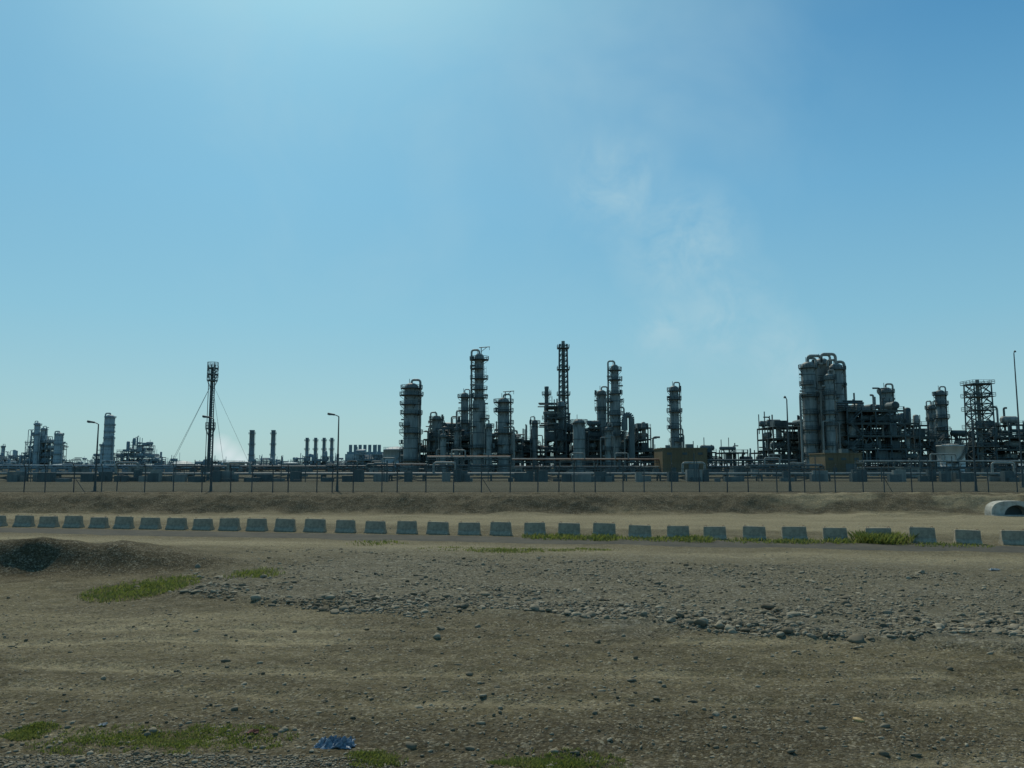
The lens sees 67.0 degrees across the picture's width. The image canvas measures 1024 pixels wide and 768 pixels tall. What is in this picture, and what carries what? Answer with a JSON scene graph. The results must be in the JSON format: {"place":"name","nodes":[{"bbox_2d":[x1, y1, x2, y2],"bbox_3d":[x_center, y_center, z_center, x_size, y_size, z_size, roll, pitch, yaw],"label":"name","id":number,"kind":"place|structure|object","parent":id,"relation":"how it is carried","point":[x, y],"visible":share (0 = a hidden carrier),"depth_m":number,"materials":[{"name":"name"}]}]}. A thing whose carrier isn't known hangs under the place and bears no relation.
{"place":"outdoors","nodes":[
{"label":"outdoors","id":0,"kind":"place"},
{"bbox_2d":[0,751,406,767],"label":"shoulder gravel","id":1,"kind":"structure","parent":0,"point":[142,758],"depth_m":11.01,"materials":[{"name":"gravel"}]},
{"bbox_2d":[345,445,382,467],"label":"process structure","id":2,"kind":"object","parent":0,"point":[350,453],"visible":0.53,"depth_m":622.66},
{"bbox_2d":[0,467,1023,767],"bbox_3d":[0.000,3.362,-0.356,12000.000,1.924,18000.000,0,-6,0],"label":"ground","id":3,"kind":"structure","parent":0,"point":[56,571],"depth_m":19.25,"materials":[{"name":"soil"}]},
{"bbox_2d":[12,514,35,526],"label":"concrete barrier","id":4,"kind":"object","parent":3,"relation":"on","point":[23,520],"visible":1,"depth_m":53.76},
{"bbox_2d":[0,721,61,740],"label":"grass patch","id":5,"kind":"object","parent":3,"relation":"on","point":[30,730],"visible":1,"depth_m":12.27,"materials":[{"name":"green plant"}]},
{"bbox_2d":[29,421,41,466],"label":"distillation column","id":6,"kind":"structure","parent":3,"relation":"on","point":[36,444],"depth_m":696.52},
{"bbox_2d":[24,427,68,466],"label":"process structure","id":7,"kind":"object","parent":3,"relation":"on","point":[47,453],"visible":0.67,"depth_m":700.28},
{"bbox_2d":[37,515,59,526],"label":"concrete barrier","id":8,"kind":"object","parent":3,"relation":"on","point":[48,521],"visible":1,"depth_m":53.35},
{"bbox_2d":[52,431,64,464],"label":"distillation column","id":9,"kind":"structure","parent":3,"relation":"on","point":[58,453],"depth_m":685.39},
{"bbox_2d":[62,515,84,527],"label":"concrete barrier","id":10,"kind":"object","parent":3,"relation":"on","point":[73,521],"visible":1,"depth_m":52.97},
{"bbox_2d":[0,460,184,471],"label":"pipe rack","id":11,"kind":"object","parent":3,"relation":"on","point":[67,468],"visible":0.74,"depth_m":327.99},
{"bbox_2d":[102,413,115,466],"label":"distillation column","id":12,"kind":"structure","parent":3,"relation":"on","point":[108,453],"depth_m":635.98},
{"bbox_2d":[112,515,134,528],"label":"concrete barrier","id":13,"kind":"object","parent":3,"relation":"on","point":[123,522],"visible":1,"depth_m":52.18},
{"bbox_2d":[77,574,200,602],"bbox_3d":[-12.737,6.990,26.761,3.451,0.293,5.396,0,-6,0],"label":"grass patch","id":14,"kind":"object","parent":3,"relation":"on","point":[153,586],"visible":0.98,"depth_m":26.18,"materials":[{"name":"green plant"}]},
{"bbox_2d":[116,436,165,466],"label":"process structure","id":15,"kind":"object","parent":3,"relation":"on","point":[141,451],"visible":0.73,"depth_m":640.81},
{"bbox_2d":[138,517,161,528],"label":"concrete barrier","id":16,"kind":"object","parent":3,"relation":"on","point":[149,523],"visible":0.98,"depth_m":51.79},
{"bbox_2d":[25,721,298,755],"bbox_3d":[-5.378,5.453,11.888,4.187,0.154,1.422,0,-6,0],"label":"grass patch","id":17,"kind":"object","parent":3,"relation":"on","point":[155,741],"visible":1,"depth_m":11.86,"materials":[{"name":"green plant"}]},
{"bbox_2d":[165,517,188,529],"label":"concrete barrier","id":18,"kind":"object","parent":3,"relation":"on","point":[176,524],"visible":1,"depth_m":51.39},
{"bbox_2d":[191,517,214,529],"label":"concrete barrier","id":19,"kind":"object","parent":3,"relation":"on","point":[202,523],"visible":1,"depth_m":51.00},
{"bbox_2d":[164,362,251,479],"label":"guyed mast","id":20,"kind":"object","parent":3,"relation":"on","point":[213,374],"visible":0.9,"depth_m":150.13,"materials":[{"name":"metal"}]},
{"bbox_2d":[218,517,240,530],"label":"concrete barrier","id":21,"kind":"object","parent":3,"relation":"on","point":[229,524],"visible":1,"depth_m":50.62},
{"bbox_2d":[223,566,284,578],"bbox_3d":[-9.706,7.164,29.498,2.146,0.290,3.186,0,-6,0],"label":"grass patch","id":22,"kind":"object","parent":3,"relation":"on","point":[256,572],"visible":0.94,"depth_m":29.18,"materials":[{"name":"green plant"}]},
{"bbox_2d":[245,517,268,530],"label":"concrete barrier","id":23,"kind":"object","parent":3,"relation":"on","point":[256,524],"visible":0.99,"depth_m":50.23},
{"bbox_2d":[273,517,296,531],"bbox_3d":[-14.657,9.095,49.996,1.324,0.891,0.600,1,-6,6],"label":"concrete barrier","id":24,"kind":"object","parent":3,"relation":"on","point":[285,525],"visible":0.99,"depth_m":49.85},
{"bbox_2d":[175,461,394,471],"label":"pipe rack","id":25,"kind":"object","parent":3,"relation":"on","point":[244,468],"visible":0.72,"depth_m":298.48,"materials":[{"name":"metal"}]},
{"bbox_2d":[303,518,326,531],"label":"concrete barrier","id":26,"kind":"object","parent":3,"relation":"on","point":[314,525],"visible":1,"depth_m":49.45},
{"bbox_2d":[293,449,343,467],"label":"process structure","id":27,"kind":"object","parent":3,"relation":"on","point":[310,460],"visible":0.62,"depth_m":639.93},
{"bbox_2d":[314,735,356,748],"bbox_3d":[-2.661,5.374,11.685,0.647,0.135,0.418,0,-6,0],"label":"blue plastic sheet","id":28,"kind":"object","parent":3,"relation":"on","point":[331,742],"visible":1,"depth_m":11.58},
{"bbox_2d":[334,519,356,532],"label":"concrete barrier","id":29,"kind":"object","parent":3,"relation":"on","point":[345,526],"visible":0.99,"depth_m":49.02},
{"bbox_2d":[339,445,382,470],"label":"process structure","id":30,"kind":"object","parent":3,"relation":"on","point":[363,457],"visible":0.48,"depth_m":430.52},
{"bbox_2d":[364,520,386,533],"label":"concrete barrier","id":31,"kind":"object","parent":3,"relation":"on","point":[375,527],"visible":0.99,"depth_m":48.62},
{"bbox_2d":[344,748,408,767],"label":"grass patch","id":32,"kind":"object","parent":3,"relation":"on","point":[386,758],"visible":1,"depth_m":11.12,"materials":[{"name":"green plant"}]},
{"bbox_2d":[383,446,401,470],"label":"storage tank","id":33,"kind":"object","parent":3,"relation":"on","point":[391,452],"visible":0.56,"depth_m":411.58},
{"bbox_2d":[367,457,425,471],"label":"pipe rack","id":34,"kind":"object","parent":3,"relation":"on","point":[377,469],"visible":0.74,"depth_m":233.87,"materials":[{"name":"metal"}]},
{"bbox_2d":[396,520,417,533],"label":"concrete barrier","id":35,"kind":"object","parent":3,"relation":"on","point":[406,527],"visible":1,"depth_m":48.22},
{"bbox_2d":[398,379,423,471],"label":"distillation column","id":36,"kind":"structure","parent":3,"relation":"on","point":[411,441],"depth_m":282.98,"materials":[{"name":"metal"}]},
{"bbox_2d":[428,411,445,469],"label":"distillation column","id":37,"kind":"structure","parent":3,"relation":"on","point":[436,422],"depth_m":290.28,"materials":[{"name":"metal"}]},
{"bbox_2d":[426,520,449,534],"bbox_3d":[-4.592,8.904,47.960,1.371,0.840,0.600,1,-6,8],"label":"concrete barrier","id":38,"kind":"object","parent":3,"relation":"on","point":[438,528],"visible":1,"depth_m":47.82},
{"bbox_2d":[436,429,448,471],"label":"distillation column","id":39,"kind":"structure","parent":3,"relation":"on","point":[442,442],"depth_m":273.37,"materials":[{"name":"metal"}]},
{"bbox_2d":[451,423,462,469],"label":"distillation column","id":40,"kind":"structure","parent":3,"relation":"on","point":[456,433],"depth_m":282.56,"materials":[{"name":"metal"}]},
{"bbox_2d":[457,388,469,463],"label":"distillation column","id":41,"kind":"structure","parent":3,"relation":"on","point":[464,413],"depth_m":299.24,"materials":[{"name":"metal"}]},
{"bbox_2d":[426,449,510,475],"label":"pipe rack","id":42,"kind":"object","parent":3,"relation":"on","point":[468,465],"visible":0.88,"depth_m":224.06,"materials":[{"name":"metal"}]},
{"bbox_2d":[457,521,480,534],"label":"concrete barrier","id":43,"kind":"object","parent":3,"relation":"on","point":[468,528],"visible":1,"depth_m":47.42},
{"bbox_2d":[421,410,527,471],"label":"process structure","id":44,"kind":"object","parent":3,"relation":"on","point":[427,446],"visible":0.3,"depth_m":289.42,"materials":[{"name":"metal"}]},
{"bbox_2d":[468,346,489,471],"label":"distillation column","id":45,"kind":"structure","parent":3,"relation":"on","point":[478,395],"depth_m":279.00,"materials":[{"name":"metal"}]},
{"bbox_2d":[483,419,494,471],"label":"distillation column","id":46,"kind":"structure","parent":3,"relation":"on","point":[490,445],"depth_m":270.47,"materials":[{"name":"metal"}]},
{"bbox_2d":[489,521,512,535],"bbox_3d":[-0.679,8.799,47.182,1.316,0.881,0.600,-2,-8,14],"label":"concrete barrier","id":47,"kind":"object","parent":3,"relation":"on","point":[500,528],"visible":1,"depth_m":47.02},
{"bbox_2d":[493,391,514,471],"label":"distillation column","id":48,"kind":"structure","parent":3,"relation":"on","point":[503,410],"depth_m":273.89,"materials":[{"name":"metal"}]},
{"bbox_2d":[0,453,1023,481],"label":"ground pipe track","id":49,"kind":"structure","parent":3,"relation":"on","point":[855,474],"depth_m":136.29,"materials":[{"name":"metal"}]},
{"bbox_2d":[0,463,1023,491],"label":"perimeter fence","id":50,"kind":"object","parent":3,"relation":"on","point":[884,479],"visible":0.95,"depth_m":80.76,"materials":[{"name":"metal"}]},
{"bbox_2d":[0,526,1023,767],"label":"pebbles","id":51,"kind":"object","parent":3,"relation":"on","point":[410,745],"visible":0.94,"depth_m":13.48,"materials":[{"name":"stone"}]},
{"bbox_2d":[404,546,620,552],"bbox_3d":[-0.006,8.259,38.659,10.937,0.200,2.447,0,-6,0],"label":"grass patch","id":52,"kind":"object","parent":3,"relation":"on","point":[504,550],"visible":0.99,"depth_m":38.50,"materials":[{"name":"green plant"}]},
{"bbox_2d":[518,424,550,470],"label":"process structure","id":53,"kind":"object","parent":3,"relation":"on","point":[526,446],"visible":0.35,"depth_m":301.34,"materials":[{"name":"metal"}]},
{"bbox_2d":[524,521,545,535],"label":"concrete barrier","id":54,"kind":"object","parent":3,"relation":"on","point":[533,528],"visible":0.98,"depth_m":46.62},
{"bbox_2d":[529,416,542,471],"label":"distillation column","id":55,"kind":"structure","parent":3,"relation":"on","point":[534,441],"depth_m":298.32,"materials":[{"name":"metal"}]},
{"bbox_2d":[538,393,571,471],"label":"process structure","id":56,"kind":"object","parent":3,"relation":"on","point":[554,429],"visible":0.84,"depth_m":293.34,"materials":[{"name":"metal"}]},
{"bbox_2d":[486,747,630,767],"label":"grass patch","id":57,"kind":"object","parent":3,"relation":"on","point":[535,761],"visible":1,"depth_m":11.10,"materials":[{"name":"green plant"}]},
{"bbox_2d":[557,341,570,468],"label":"flare derrick","id":58,"kind":"object","parent":3,"relation":"on","point":[562,348],"visible":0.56,"depth_m":310.92,"materials":[{"name":"metal"}]},
{"bbox_2d":[558,521,580,535],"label":"concrete barrier","id":59,"kind":"object","parent":3,"relation":"on","point":[570,528],"visible":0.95,"depth_m":46.20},
{"bbox_2d":[557,415,595,471],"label":"process structure","id":60,"kind":"object","parent":3,"relation":"on","point":[570,438],"visible":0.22,"depth_m":301.01,"materials":[{"name":"metal"}]},
{"bbox_2d":[131,548,1023,642],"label":"stone rubble","id":61,"kind":"object","parent":3,"relation":"on","point":[766,607],"visible":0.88,"depth_m":21.95,"materials":[{"name":"stone"}]},
{"bbox_2d":[570,419,587,471],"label":"reactor vessel","id":62,"kind":"object","parent":3,"relation":"on","point":[579,429],"visible":0.89,"depth_m":275.62,"materials":[{"name":"metal"}]},
{"bbox_2d":[203,624,956,734],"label":"field rocks","id":63,"kind":"object","parent":3,"relation":"on","point":[714,713],"visible":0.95,"depth_m":18.89,"materials":[{"name":"stone"}]},
{"bbox_2d":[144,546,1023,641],"bbox_3d":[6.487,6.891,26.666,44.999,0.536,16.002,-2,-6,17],"label":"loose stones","id":64,"kind":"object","parent":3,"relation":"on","point":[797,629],"visible":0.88,"depth_m":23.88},
{"bbox_2d":[512,453,661,471],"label":"pipe rack","id":65,"kind":"object","parent":3,"relation":"on","point":[633,469],"visible":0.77,"depth_m":239.18,"materials":[{"name":"metal"}]},
{"bbox_2d":[594,386,607,470],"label":"distillation column","id":66,"kind":"structure","parent":3,"relation":"on","point":[601,409],"depth_m":288.94,"materials":[{"name":"metal"}]},
{"bbox_2d":[593,522,615,536],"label":"concrete barrier","id":67,"kind":"object","parent":3,"relation":"on","point":[605,528],"visible":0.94,"depth_m":45.83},
{"bbox_2d":[600,423,614,471],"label":"distillation column","id":68,"kind":"structure","parent":3,"relation":"on","point":[607,447],"depth_m":272.30,"materials":[{"name":"metal"}]},
{"bbox_2d":[606,360,625,471],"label":"distillation column","id":69,"kind":"structure","parent":3,"relation":"on","point":[615,413],"depth_m":281.09,"materials":[{"name":"metal"}]},
{"bbox_2d":[585,420,659,471],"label":"process structure","id":70,"kind":"object","parent":3,"relation":"on","point":[644,450],"visible":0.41,"depth_m":287.26,"materials":[{"name":"metal"}]},
{"bbox_2d":[622,412,634,461],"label":"transfer duct","id":71,"kind":"object","parent":3,"relation":"on","point":[627,416],"visible":1,"depth_m":274.97,"materials":[{"name":"metal"}]},
{"bbox_2d":[628,524,651,537],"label":"concrete barrier","id":72,"kind":"object","parent":3,"relation":"on","point":[640,530],"visible":0.97,"depth_m":45.37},
{"bbox_2d":[666,381,683,447],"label":"distillation column","id":73,"kind":"structure","parent":3,"relation":"on","point":[674,411],"depth_m":279.08,"materials":[{"name":"metal"}]},
{"bbox_2d":[667,525,688,538],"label":"concrete barrier","id":74,"kind":"object","parent":3,"relation":"on","point":[674,531],"visible":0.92,"depth_m":44.97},
{"bbox_2d":[653,444,707,471],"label":"control building","id":75,"kind":"structure","parent":3,"relation":"on","point":[680,456],"depth_m":233.98,"materials":[{"name":"concrete"}]},
{"bbox_2d":[703,525,726,539],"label":"concrete barrier","id":76,"kind":"object","parent":3,"relation":"on","point":[718,532],"visible":0.98,"depth_m":44.54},
{"bbox_2d":[709,437,771,471],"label":"process structure","id":77,"kind":"object","parent":3,"relation":"on","point":[727,455],"visible":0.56,"depth_m":331.68,"materials":[{"name":"metal"}]},
{"bbox_2d":[707,454,797,471],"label":"pipe rack","id":78,"kind":"object","parent":3,"relation":"on","point":[748,461],"visible":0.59,"depth_m":258.79,"materials":[{"name":"metal"}]},
{"bbox_2d":[743,525,765,540],"bbox_3d":[13.853,8.502,44.227,1.292,0.849,0.600,-1,-5,15],"label":"concrete barrier","id":79,"kind":"object","parent":3,"relation":"on","point":[758,532],"visible":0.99,"depth_m":44.09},
{"bbox_2d":[757,412,800,463],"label":"process structure","id":80,"kind":"object","parent":3,"relation":"on","point":[772,424],"visible":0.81,"depth_m":279.91,"materials":[{"name":"metal"}]},
{"bbox_2d":[745,457,824,476],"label":"pipe rack","id":81,"kind":"object","parent":3,"relation":"on","point":[795,468],"visible":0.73,"depth_m":204.19,"materials":[{"name":"metal"}]},
{"bbox_2d":[781,525,807,539],"bbox_3d":[15.981,8.450,43.810,1.384,0.865,0.600,-2,-7,7],"label":"concrete barrier","id":82,"kind":"object","parent":3,"relation":"on","point":[799,532],"visible":0.94,"depth_m":43.68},
{"bbox_2d":[798,357,822,471],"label":"distillation column","id":83,"kind":"structure","parent":3,"relation":"on","point":[810,395],"depth_m":260.72,"materials":[{"name":"metal"}]},
{"bbox_2d":[781,415,855,471],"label":"process structure","id":84,"kind":"object","parent":3,"relation":"on","point":[795,424],"visible":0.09,"depth_m":280.22,"materials":[{"name":"metal"}]},
{"bbox_2d":[811,354,831,449],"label":"distillation column","id":85,"kind":"structure","parent":3,"relation":"on","point":[821,371],"depth_m":267.34,"materials":[{"name":"metal"}]},
{"bbox_2d":[822,370,840,452],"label":"distillation column","id":86,"kind":"structure","parent":3,"relation":"on","point":[830,412],"depth_m":255.27,"materials":[{"name":"metal"}]},
{"bbox_2d":[822,526,847,541],"bbox_3d":[18.116,8.418,43.375,1.307,0.838,0.600,-3,-7,16],"label":"concrete barrier","id":87,"kind":"object","parent":3,"relation":"on","point":[835,532],"visible":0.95,"depth_m":43.26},
{"bbox_2d":[808,449,862,471],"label":"pump house","id":88,"kind":"structure","parent":3,"relation":"on","point":[843,460],"depth_m":223.93,"materials":[{"name":"concrete"}]},
{"bbox_2d":[826,359,848,450],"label":"distillation column","id":89,"kind":"structure","parent":3,"relation":"on","point":[838,369],"depth_m":260.98,"materials":[{"name":"metal"}]},
{"bbox_2d":[806,353,846,431],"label":"overhead vapour line","id":90,"kind":"object","parent":89,"relation":"attached to","point":[820,356],"visible":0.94,"depth_m":263.94,"materials":[{"name":"metal"}]},
{"bbox_2d":[836,387,921,470],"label":"process structure","id":91,"kind":"object","parent":3,"relation":"on","point":[862,432],"visible":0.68,"depth_m":256.56,"materials":[{"name":"metal"}]},
{"bbox_2d":[847,530,919,544],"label":"weeds","id":92,"kind":"object","parent":3,"relation":"on","point":[880,538],"visible":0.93,"depth_m":41.84,"materials":[{"name":"green plant"}]},
{"bbox_2d":[877,383,899,465],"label":"distillation column","id":93,"kind":"structure","parent":3,"relation":"on","point":[887,393],"depth_m":271.33,"materials":[{"name":"metal"}]},
{"bbox_2d":[896,407,946,470],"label":"process structure","id":94,"kind":"object","parent":3,"relation":"on","point":[927,445],"visible":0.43,"depth_m":269.53,"materials":[{"name":"metal"}]},
{"bbox_2d":[909,526,936,543],"bbox_3d":[22.534,8.279,42.495,1.328,0.933,0.600,-2,-7,17],"label":"concrete barrier","id":95,"kind":"object","parent":3,"relation":"on","point":[927,535],"visible":0.94,"depth_m":42.33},
{"bbox_2d":[924,401,935,466],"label":"distillation column","id":96,"kind":"structure","parent":3,"relation":"on","point":[930,411],"depth_m":289.12,"materials":[{"name":"metal"}]},
{"bbox_2d":[854,453,1023,475],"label":"pipe rack","id":97,"kind":"object","parent":3,"relation":"on","point":[969,468],"visible":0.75,"depth_m":214.21,"materials":[{"name":"metal"}]},
{"bbox_2d":[932,386,950,444],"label":"distillation column","id":98,"kind":"structure","parent":3,"relation":"on","point":[941,416],"depth_m":279.13,"materials":[{"name":"metal"}]},
{"bbox_2d":[936,441,967,470],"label":"storage tank","id":99,"kind":"object","parent":3,"relation":"on","point":[959,451],"visible":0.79,"depth_m":235.92,"materials":[{"name":"metal"}]},
{"bbox_2d":[953,528,982,543],"bbox_3d":[24.754,8.282,42.021,1.301,0.825,0.600,-1,-5,14],"label":"concrete barrier","id":100,"kind":"object","parent":3,"relation":"on","point":[967,536],"visible":0.98,"depth_m":41.88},
{"bbox_2d":[949,428,1008,469],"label":"process structure","id":101,"kind":"object","parent":3,"relation":"on","point":[955,434],"visible":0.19,"depth_m":277.14,"materials":[{"name":"metal"}]},
{"bbox_2d":[960,379,999,470],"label":"lattice tower","id":102,"kind":"structure","parent":3,"relation":"on","point":[980,423],"depth_m":260.48,"materials":[{"name":"metal"}]},
{"bbox_2d":[961,406,1023,470],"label":"process structure","id":103,"kind":"object","parent":3,"relation":"on","point":[1011,445],"visible":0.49,"depth_m":267.53,"materials":[{"name":"metal"}]},
{"bbox_2d":[984,501,1023,515],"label":"concrete culvert","id":104,"kind":"object","parent":3,"relation":"on","point":[1004,508],"visible":0.95,"depth_m":65.31,"materials":[{"name":"concrete"}]},
{"bbox_2d":[998,529,1023,544],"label":"concrete barrier","id":105,"kind":"object","parent":3,"relation":"on","point":[1011,537],"visible":1,"depth_m":41.45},
{"bbox_2d":[1013,350,1023,487],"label":"street lamp","id":106,"kind":"object","parent":3,"relation":"on","point":[1022,477],"visible":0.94,"depth_m":99.87,"materials":[{"name":"metal"}]},
{"bbox_2d":[0,528,1023,552],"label":"service road","id":107,"kind":"structure","parent":0,"point":[716,544],"depth_m":43.62,"materials":[{"name":"asphalt"}]},
{"bbox_2d":[522,532,593,540],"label":"weeds","id":108,"kind":"object","parent":107,"relation":"on","point":[560,536],"visible":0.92,"depth_m":44.64,"materials":[{"name":"green plant"}]},
{"bbox_2d":[575,532,624,540],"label":"weeds","id":109,"kind":"object","parent":107,"relation":"on","point":[606,537],"visible":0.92,"depth_m":43.81,"materials":[{"name":"green plant"}]},
{"bbox_2d":[672,534,716,542],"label":"weeds","id":110,"kind":"object","parent":107,"relation":"on","point":[696,538],"visible":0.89,"depth_m":43.24,"materials":[{"name":"green plant"}]},
{"bbox_2d":[896,541,995,547],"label":"weeds","id":111,"kind":"object","parent":107,"relation":"on","point":[934,544],"visible":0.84,"depth_m":40.61,"materials":[{"name":"green plant"}]},
{"bbox_2d":[0,0,1023,464],"label":"sky","id":112,"kind":"structure","parent":0,"point":[330,205],"materials":[{"name":"blue"}]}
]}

